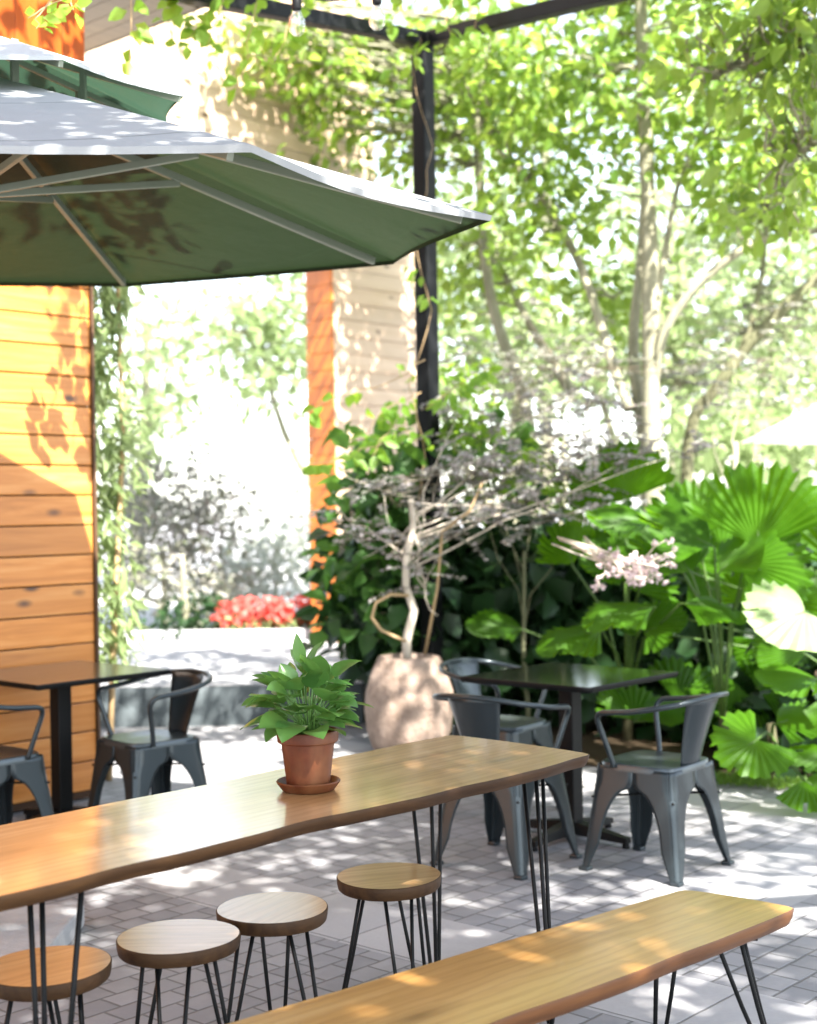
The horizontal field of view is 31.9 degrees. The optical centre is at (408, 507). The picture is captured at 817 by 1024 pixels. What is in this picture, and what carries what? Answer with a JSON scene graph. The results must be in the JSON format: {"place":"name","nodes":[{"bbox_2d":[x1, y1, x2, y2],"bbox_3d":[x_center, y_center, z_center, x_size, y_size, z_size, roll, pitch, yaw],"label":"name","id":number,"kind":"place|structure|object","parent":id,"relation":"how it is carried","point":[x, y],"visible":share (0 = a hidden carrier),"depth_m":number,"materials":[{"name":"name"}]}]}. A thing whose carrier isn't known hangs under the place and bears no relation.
{"place":"outdoors","nodes":[
{"label":"outdoors","id":0,"kind":"place"},
{"bbox_2d":[90,560,362,686],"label":"terrace paving","id":1,"kind":"structure","parent":0,"point":[228,663],"depth_m":12.10,"materials":[{"name":"white stone"}]},
{"bbox_2d":[87,289,240,584],"bbox_3d":[-4.334,-1.191,23.493,3.239,4.993,4.497,-1,0,0],"label":"tree","id":2,"kind":"object","parent":1,"relation":"on","point":[147,399],"visible":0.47,"depth_m":23.22,"materials":[{"name":"green plant"}]},
{"bbox_2d":[98,441,277,628],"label":"garden bush","id":3,"kind":"object","parent":1,"relation":"on","point":[155,503],"visible":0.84,"depth_m":14.74,"materials":[{"name":"grey plant"}]},
{"bbox_2d":[136,555,254,638],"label":"garden bush","id":4,"kind":"object","parent":1,"relation":"on","point":[184,620],"visible":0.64,"depth_m":13.67,"materials":[{"name":"green plant"}]},
{"bbox_2d":[99,628,310,642],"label":"border kerb","id":5,"kind":"structure","parent":1,"relation":"on","point":[233,635],"depth_m":13.33,"materials":[{"name":"concrete"}]},
{"bbox_2d":[132,272,308,484],"bbox_3d":[-2.279,-1.284,21.647,3.034,5.112,4.665,-1,0,-41],"label":"tree","id":6,"kind":"object","parent":1,"relation":"on","point":[259,320],"visible":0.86,"depth_m":21.34,"materials":[{"name":"green plant"}]},
{"bbox_2d":[210,595,266,638],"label":"red flower","id":7,"kind":"object","parent":1,"relation":"on","point":[237,617],"visible":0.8,"depth_m":13.52,"materials":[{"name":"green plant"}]},
{"bbox_2d":[187,475,311,609],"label":"garden bush","id":8,"kind":"object","parent":1,"relation":"on","point":[262,550],"visible":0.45,"depth_m":16.31,"materials":[{"name":"grey plant"}]},
{"bbox_2d":[85,0,416,631],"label":"timber gateway","id":9,"kind":"object","parent":1,"relation":"on","point":[360,329],"visible":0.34,"depth_m":13.05,"materials":[{"name":"brown wood"}]},
{"bbox_2d":[249,593,301,628],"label":"red flower","id":10,"kind":"object","parent":1,"relation":"on","point":[278,610],"visible":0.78,"depth_m":13.48,"materials":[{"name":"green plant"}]},
{"bbox_2d":[274,595,310,627],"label":"red flower","id":11,"kind":"object","parent":1,"relation":"on","point":[302,603],"visible":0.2,"depth_m":13.55,"materials":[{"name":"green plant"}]},
{"bbox_2d":[0,515,816,1023],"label":"ground","id":12,"kind":"structure","parent":0,"point":[488,899],"depth_m":5.53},
{"bbox_2d":[0,705,53,824],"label":"metal armchair","id":13,"kind":"object","parent":12,"relation":"on","point":[26,767],"visible":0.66,"depth_m":6.26,"materials":[{"name":"grey paint"}]},
{"bbox_2d":[0,945,111,1023],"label":"stool","id":14,"kind":"object","parent":12,"relation":"on","point":[94,967],"visible":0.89,"depth_m":3.28,"materials":[{"name":"brown wood"}]},
{"bbox_2d":[0,660,169,820],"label":"pedestal table","id":15,"kind":"object","parent":12,"relation":"on","point":[59,680],"visible":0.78,"depth_m":6.82,"materials":[{"name":"black metal"}]},
{"bbox_2d":[0,0,203,811],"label":"timber building","id":16,"kind":"structure","parent":12,"relation":"on","point":[49,602],"depth_m":7.31,"materials":[{"name":"brown wood"}]},
{"bbox_2d":[25,0,91,33],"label":"hanging vine","id":17,"kind":"object","parent":16,"relation":"hanging from","point":[59,14],"visible":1,"depth_m":5.10,"materials":[{"name":"green plant"}]},
{"bbox_2d":[85,286,158,780],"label":"climbing vine","id":18,"kind":"object","parent":12,"relation":"on","point":[114,496],"visible":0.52,"depth_m":8.01,"materials":[{"name":"green plant"}]},
{"bbox_2d":[87,668,212,807],"bbox_3d":[-1.201,1.153,6.738,0.520,0.738,0.527,-1,0,-42],"label":"metal armchair","id":19,"kind":"object","parent":12,"relation":"on","point":[143,759],"visible":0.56,"depth_m":6.68,"materials":[{"name":"grey paint"}]},
{"bbox_2d":[116,919,240,1023],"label":"stool","id":20,"kind":"object","parent":12,"relation":"on","point":[158,946],"visible":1,"depth_m":3.50,"materials":[{"name":"brown wood"}]},
{"bbox_2d":[100,678,368,727],"bbox_3d":[-4.647,1.439,21.950,8.660,0.276,24.000,-1,0,0],"label":"terrace step","id":21,"kind":"object","parent":12,"relation":"on","point":[217,706],"visible":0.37,"depth_m":9.95,"materials":[{"name":"grey concrete"}]},
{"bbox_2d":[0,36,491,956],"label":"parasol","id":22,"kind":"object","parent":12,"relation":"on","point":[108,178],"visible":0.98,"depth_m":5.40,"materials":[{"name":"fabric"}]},
{"bbox_2d":[216,892,327,1023],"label":"stool","id":23,"kind":"object","parent":12,"relation":"on","point":[273,914],"visible":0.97,"depth_m":3.74,"materials":[{"name":"brown wood"}]},
{"bbox_2d":[0,735,588,1023],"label":"long table","id":24,"kind":"object","parent":12,"relation":"on","point":[44,859],"visible":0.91,"depth_m":3.57,"materials":[{"name":"brown wood"}]},
{"bbox_2d":[276,775,340,794],"bbox_3d":[-0.267,0.740,3.815,0.172,0.028,0.172,-1,0,0],"label":"saucer","id":25,"kind":"object","parent":24,"relation":"on","point":[281,782],"visible":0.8,"depth_m":3.75,"materials":[{"name":"ceramic"}]},
{"bbox_2d":[240,633,373,785],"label":"potted plant","id":26,"kind":"object","parent":25,"relation":"on","point":[307,740],"visible":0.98,"depth_m":3.76,"materials":[{"name":"green plant"}]},
{"bbox_2d":[291,466,480,720],"bbox_3d":[-0.094,0.613,9.723,1.398,1.822,1.280,-1,0,0],"label":"broadleaf shrub","id":27,"kind":"object","parent":12,"relation":"on","point":[454,621],"visible":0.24,"depth_m":9.47,"materials":[{"name":"green plant"}]},
{"bbox_2d":[337,862,440,989],"bbox_3d":[-0.049,1.274,4.082,0.303,0.446,0.308,-1,0,-20],"label":"stool","id":28,"kind":"object","parent":12,"relation":"on","point":[399,882],"visible":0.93,"depth_m":4.05,"materials":[{"name":"brown wood"}]},
{"bbox_2d":[166,0,627,735],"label":"pergola","id":29,"kind":"object","parent":12,"relation":"on","point":[428,368],"visible":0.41,"depth_m":9.24,"materials":[{"name":"black metal"}]},
{"bbox_2d":[108,0,154,76],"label":"hanging vine","id":30,"kind":"object","parent":29,"relation":"hanging from","point":[141,35],"visible":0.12,"depth_m":6.79,"materials":[{"name":"green plant"}]},
{"bbox_2d":[151,0,313,106],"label":"hanging vine","id":31,"kind":"object","parent":29,"relation":"hanging from","point":[201,35],"visible":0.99,"depth_m":7.49,"materials":[{"name":"green plant"}]},
{"bbox_2d":[288,359,424,475],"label":"hanging vine","id":32,"kind":"object","parent":29,"relation":"hanging from","point":[315,422],"visible":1,"depth_m":8.12,"materials":[{"name":"green plant"}]},
{"bbox_2d":[335,33,503,510],"bbox_3d":[0.043,-1.452,9.014,1.076,3.111,0.412,-1,0,-8],"label":"hanging vine","id":33,"kind":"object","parent":29,"relation":"attached to","point":[391,415],"visible":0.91,"depth_m":8.99,"materials":[{"name":"green plant"}]},
{"bbox_2d":[375,0,494,71],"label":"hanging vine","id":34,"kind":"object","parent":29,"relation":"attached to","point":[476,38],"visible":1,"depth_m":8.69,"materials":[{"name":"green plant"}]},
{"bbox_2d":[364,653,452,749],"bbox_3d":[0.002,1.204,8.746,0.546,0.592,0.543,-1,0,0],"label":"stone urn","id":35,"kind":"object","parent":12,"relation":"on","point":[399,693],"visible":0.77,"depth_m":8.54,"materials":[{"name":"stone"}]},
{"bbox_2d":[289,368,724,658],"bbox_3d":[0.601,0.040,8.914,2.618,1.887,1.386,-1,0,-13],"label":"flowering shrub","id":36,"kind":"object","parent":35,"relation":"in","point":[410,539],"visible":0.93,"depth_m":8.82,"materials":[{"name":"grey plant"}]},
{"bbox_2d":[439,658,553,803],"bbox_3d":[0.437,1.126,7.036,0.520,0.738,0.527,-1,0,36],"label":"metal armchair","id":37,"kind":"object","parent":12,"relation":"on","point":[536,729],"visible":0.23,"depth_m":7.04,"materials":[{"name":"grey paint"}]},
{"bbox_2d":[375,135,627,523],"bbox_3d":[1.036,-1.664,18.415,3.949,6.325,4.975,-1,0,0],"label":"tree","id":38,"kind":"object","parent":12,"relation":"on","point":[515,328],"visible":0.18,"depth_m":17.98,"materials":[{"name":"green plant"}]},
{"bbox_2d":[430,693,582,880],"bbox_3d":[0.392,1.127,6.019,0.527,0.738,0.520,-1,0,38],"label":"metal armchair","id":39,"kind":"object","parent":12,"relation":"on","point":[476,716],"visible":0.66,"depth_m":5.85,"materials":[{"name":"grey paint"}]},
{"bbox_2d":[229,890,793,1023],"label":"long bench","id":40,"kind":"object","parent":12,"relation":"on","point":[543,975],"visible":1,"depth_m":3.27,"materials":[{"name":"brown wood"}]},
{"bbox_2d":[460,662,678,851],"bbox_3d":[0.729,1.118,6.420,0.700,0.740,0.700,-1,0,42],"label":"pedestal table","id":41,"kind":"object","parent":12,"relation":"on","point":[570,682],"visible":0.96,"depth_m":6.37,"materials":[{"name":"black metal"}]},
{"bbox_2d":[372,0,814,513],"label":"tree","id":42,"kind":"object","parent":12,"relation":"on","point":[439,10],"visible":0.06,"depth_m":25.99,"materials":[{"name":"green plant"}]},
{"bbox_2d":[507,158,793,502],"bbox_3d":[3.300,-1.772,20.096,3.943,6.464,4.168,-1,0,0],"label":"tree","id":43,"kind":"object","parent":12,"relation":"on","point":[681,326],"visible":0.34,"depth_m":19.65,"materials":[{"name":"green plant"}]},
{"bbox_2d":[579,691,734,887],"bbox_3d":[1.039,1.116,5.883,0.520,0.738,0.527,-1,0,40],"label":"metal armchair","id":44,"kind":"object","parent":12,"relation":"on","point":[659,783],"visible":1,"depth_m":5.79,"materials":[{"name":"grey paint"}]},
{"bbox_2d":[613,172,816,491],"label":"tree","id":45,"kind":"object","parent":12,"relation":"on","point":[797,457],"visible":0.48,"depth_m":18.18,"materials":[{"name":"green plant"}]},
{"bbox_2d":[710,700,816,812],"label":"fan palm","id":46,"kind":"object","parent":12,"relation":"on","point":[743,750],"visible":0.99,"depth_m":6.94,"materials":[{"name":"green plant"}]},
{"bbox_2d":[714,769,812,789],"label":"grass","id":47,"kind":"structure","parent":12,"relation":"on","point":[735,778],"depth_m":7.49,"materials":[{"name":"green plant"}]},
{"bbox_2d":[744,405,816,443],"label":"white parasol","id":48,"kind":"object","parent":12,"relation":"on","point":[800,428],"visible":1,"depth_m":13.36,"materials":[{"name":"fabric"}]},
{"bbox_2d":[87,0,816,521],"label":"sky","id":49,"kind":"structure","parent":0,"point":[271,456],"materials":[{"name":"white"}]},
{"bbox_2d":[532,671,816,777],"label":"planting bed soil","id":50,"kind":"structure","parent":0,"point":[593,746],"depth_m":8.81,"materials":[{"name":"brown soil"}]},
{"bbox_2d":[168,0,577,534],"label":"tree","id":51,"kind":"object","parent":50,"relation":"on","point":[317,55],"visible":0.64,"depth_m":12.28,"materials":[{"name":"green plant"}]},
{"bbox_2d":[297,401,538,677],"bbox_3d":[0.084,0.413,9.413,1.621,2.225,1.153,-1,0,0],"label":"broadleaf shrub","id":52,"kind":"object","parent":50,"relation":"on","point":[406,461],"visible":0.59,"depth_m":9.24,"materials":[{"name":"green plant"}]},
{"bbox_2d":[406,352,577,716],"bbox_3d":[0.700,0.240,9.353,1.416,2.540,0.914,-1,0,0],"label":"light shrub","id":53,"kind":"object","parent":50,"relation":"on","point":[549,491],"visible":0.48,"depth_m":9.30,"materials":[{"name":"green plant"}]},
{"bbox_2d":[416,482,592,734],"bbox_3d":[0.503,0.834,9.806,1.567,2.059,1.404,-1,0,0],"label":"broadleaf shrub","id":54,"kind":"object","parent":50,"relation":"on","point":[506,601],"visible":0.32,"depth_m":9.58,"materials":[{"name":"green plant"}]},
{"bbox_2d":[403,296,727,524],"bbox_3d":[1.122,-0.014,10.566,2.370,3.036,1.369,-1,0,-16],"label":"mauve bush","id":55,"kind":"object","parent":50,"relation":"on","point":[544,355],"visible":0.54,"depth_m":10.41,"materials":[{"name":"grey plant"}]},
{"bbox_2d":[475,516,669,732],"bbox_3d":[1.183,0.906,9.676,1.580,1.737,1.347,-1,0,0],"label":"broadleaf shrub","id":56,"kind":"object","parent":50,"relation":"on","point":[572,602],"visible":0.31,"depth_m":9.53,"materials":[{"name":"green plant"}]},
{"bbox_2d":[339,499,815,696],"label":"hedge","id":57,"kind":"object","parent":50,"relation":"on","point":[629,504],"depth_m":10.74,"materials":[{"name":"green plant"}]},
{"bbox_2d":[465,440,744,740],"bbox_3d":[1.208,0.540,8.398,1.111,1.924,2.141,-1,0,-25],"label":"fan palm","id":58,"kind":"object","parent":50,"relation":"on","point":[583,639],"visible":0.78,"depth_m":8.78,"materials":[{"name":"green plant"}]},
{"bbox_2d":[400,0,816,525],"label":"tree","id":59,"kind":"object","parent":50,"relation":"on","point":[642,305],"visible":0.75,"depth_m":11.00,"materials":[{"name":"green plant"}]},
{"bbox_2d":[582,526,816,727],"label":"fan palm","id":60,"kind":"object","parent":50,"relation":"on","point":[689,680],"visible":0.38,"depth_m":8.35,"materials":[{"name":"green plant"}]},
{"bbox_2d":[585,461,816,765],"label":"fan palm","id":61,"kind":"object","parent":50,"relation":"on","point":[771,518],"visible":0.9,"depth_m":7.65,"materials":[{"name":"green plant"}]},
{"bbox_2d":[552,536,678,592],"bbox_3d":[1.078,0.299,7.554,0.677,0.292,0.337,-1,0,13],"label":"flower spray","id":62,"kind":"object","parent":61,"relation":"attached to","point":[636,572],"visible":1,"depth_m":7.51,"materials":[{"name":"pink plant"}]},
{"bbox_2d":[594,533,816,742],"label":"broadleaf shrub","id":63,"kind":"object","parent":50,"relation":"on","point":[693,651],"visible":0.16,"depth_m":9.28,"materials":[{"name":"green plant"}]},
{"bbox_2d":[606,289,816,488],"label":"tree","id":64,"kind":"object","parent":50,"relation":"on","point":[704,383],"visible":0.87,"depth_m":11.80,"materials":[{"name":"grey plant"}]},
{"bbox_2d":[634,0,816,260],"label":"tree","id":65,"kind":"object","parent":50,"relation":"on","point":[792,24],"visible":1,"depth_m":7.71,"materials":[{"name":"green plant"}]},
{"bbox_2d":[636,47,816,484],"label":"tree","id":66,"kind":"object","parent":50,"relation":"on","point":[807,288],"visible":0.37,"depth_m":12.71,"materials":[{"name":"green plant"}]},
{"bbox_2d":[705,643,816,786],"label":"broadleaf shrub","id":67,"kind":"object","parent":50,"relation":"on","point":[756,701],"visible":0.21,"depth_m":8.15,"materials":[{"name":"green plant"}]},
{"bbox_2d":[741,527,816,773],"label":"fan palm","id":68,"kind":"object","parent":50,"relation":"on","point":[781,621],"visible":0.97,"depth_m":7.12,"materials":[{"name":"plant"}]},
{"bbox_3d":[2.347,-1.760,2.671,7.807,6.448,12.779,-1,0,0],"label":"shade tree","id":69,"kind":"object","parent":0,"visible":0},
{"bbox_3d":[-0.254,-2.090,5.600,1.412,0.221,0.007,-1,0,0],"label":"light cable","id":70,"kind":"object","parent":69,"relation":"hanging from","visible":0},
{"bbox_2d":[292,0,301,27],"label":"light bulb","id":71,"kind":"object","parent":70,"relation":"hanging from","point":[296,5],"visible":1,"depth_m":5.59,"materials":[{"name":"black metal"}]},
{"bbox_2d":[372,0,381,22],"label":"light bulb","id":72,"kind":"object","parent":70,"relation":"hanging from","point":[376,2],"visible":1,"depth_m":5.59,"materials":[{"name":"black metal"}]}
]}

